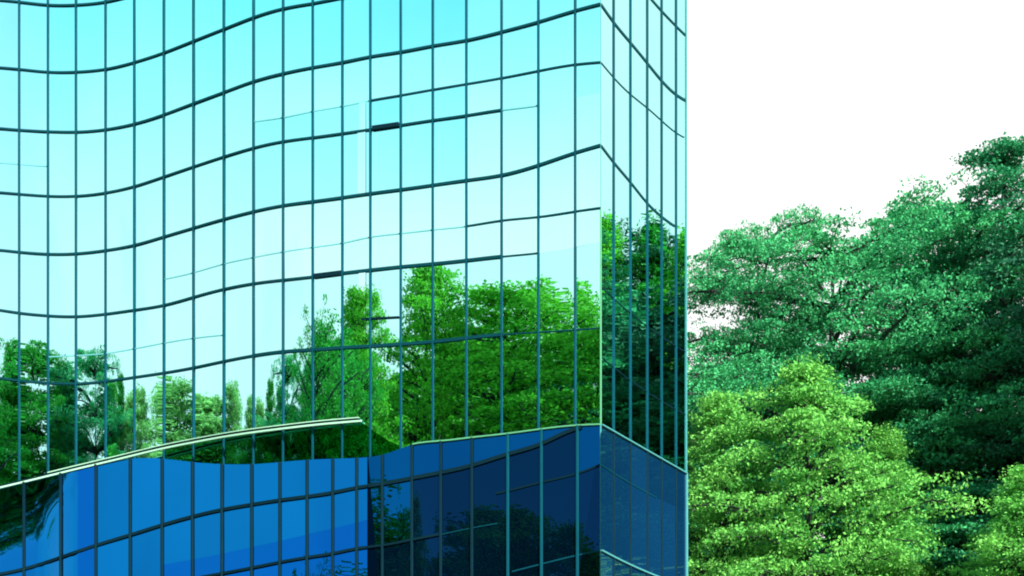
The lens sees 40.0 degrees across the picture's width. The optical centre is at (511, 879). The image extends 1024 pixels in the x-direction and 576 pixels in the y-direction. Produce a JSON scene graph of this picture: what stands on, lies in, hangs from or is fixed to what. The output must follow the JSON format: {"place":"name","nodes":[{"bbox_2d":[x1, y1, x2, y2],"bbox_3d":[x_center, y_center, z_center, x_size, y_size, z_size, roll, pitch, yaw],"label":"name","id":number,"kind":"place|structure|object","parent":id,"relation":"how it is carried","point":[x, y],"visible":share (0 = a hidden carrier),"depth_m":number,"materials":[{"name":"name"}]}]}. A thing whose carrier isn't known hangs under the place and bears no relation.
{"place":"outdoors","nodes":[
{"label":"outdoors","id":0,"kind":"place"},
{"bbox_2d":[687,0,1023,538],"label":"sky","id":1,"kind":"structure","parent":0,"point":[826,105],"materials":[{"name":"white"}]},
{"label":"ground","id":2,"kind":"structure","parent":0,"visible":0},
{"bbox_2d":[0,0,687,575],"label":"office building","id":3,"kind":"structure","parent":2,"relation":"on","point":[342,286],"depth_m":38.89,"materials":[{"name":"dark teal metal"},{"name":"glass"},{"name":"blue glass"}]},
{"bbox_2d":[687,390,813,575],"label":"broadleaf tree","id":4,"kind":"object","parent":2,"relation":"on","point":[719,410],"visible":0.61,"depth_m":50.20,"materials":[{"name":"green plant"}]},
{"bbox_2d":[687,379,822,561],"bbox_3d":[9.844,-9.584,61.667,17.588,22.382,12.777,0,0,-46],"label":"cedar tree","id":5,"kind":"object","parent":2,"relation":"on","point":[705,464],"visible":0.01,"depth_m":57.88,"materials":[{"name":"green plant"}]},
{"bbox_2d":[687,202,882,575],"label":"cedar tree","id":6,"kind":"object","parent":2,"relation":"on","point":[795,297],"visible":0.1,"depth_m":56.38,"materials":[{"name":"green plant"}]},
{"bbox_2d":[688,352,990,575],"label":"broadleaf tree","id":7,"kind":"object","parent":2,"relation":"on","point":[811,407],"visible":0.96,"depth_m":47.70,"materials":[{"name":"green plant"}]},
{"bbox_2d":[687,200,1023,575],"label":"cedar tree","id":8,"kind":"object","parent":2,"relation":"on","point":[865,274],"visible":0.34,"depth_m":52.80,"materials":[{"name":"green plant"}]},
{"bbox_2d":[817,421,941,575],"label":"broadleaf tree","id":9,"kind":"object","parent":2,"relation":"on","point":[889,447],"visible":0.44,"depth_m":49.55,"materials":[{"name":"green plant"}]},
{"bbox_2d":[748,159,1023,575],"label":"cedar tree","id":10,"kind":"object","parent":2,"relation":"on","point":[987,226],"visible":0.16,"depth_m":52.69,"materials":[{"name":"green plant"}]},
{"bbox_2d":[800,131,1023,575],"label":"conifer tree","id":11,"kind":"object","parent":2,"relation":"on","point":[999,157],"visible":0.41,"depth_m":51.27,"materials":[{"name":"green plant"}]},
{"bbox_2d":[812,315,1023,575],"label":"conifer tree","id":12,"kind":"object","parent":2,"relation":"on","point":[949,401],"visible":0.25,"depth_m":51.38,"materials":[{"name":"green plant"}]},
{"bbox_2d":[914,241,1023,575],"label":"cedar tree","id":13,"kind":"object","parent":2,"relation":"on","point":[967,448],"visible":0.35,"depth_m":49.56,"materials":[{"name":"green plant"}]},
{"bbox_2d":[935,462,1023,575],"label":"broadleaf tree","id":14,"kind":"object","parent":2,"relation":"on","point":[1011,499],"visible":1,"depth_m":43.43,"materials":[{"name":"green plant"}]},
{"bbox_2d":[994,326,1023,575],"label":"cedar tree","id":15,"kind":"object","parent":2,"relation":"on","point":[1011,329],"visible":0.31,"depth_m":46.84,"materials":[{"name":"green plant"}]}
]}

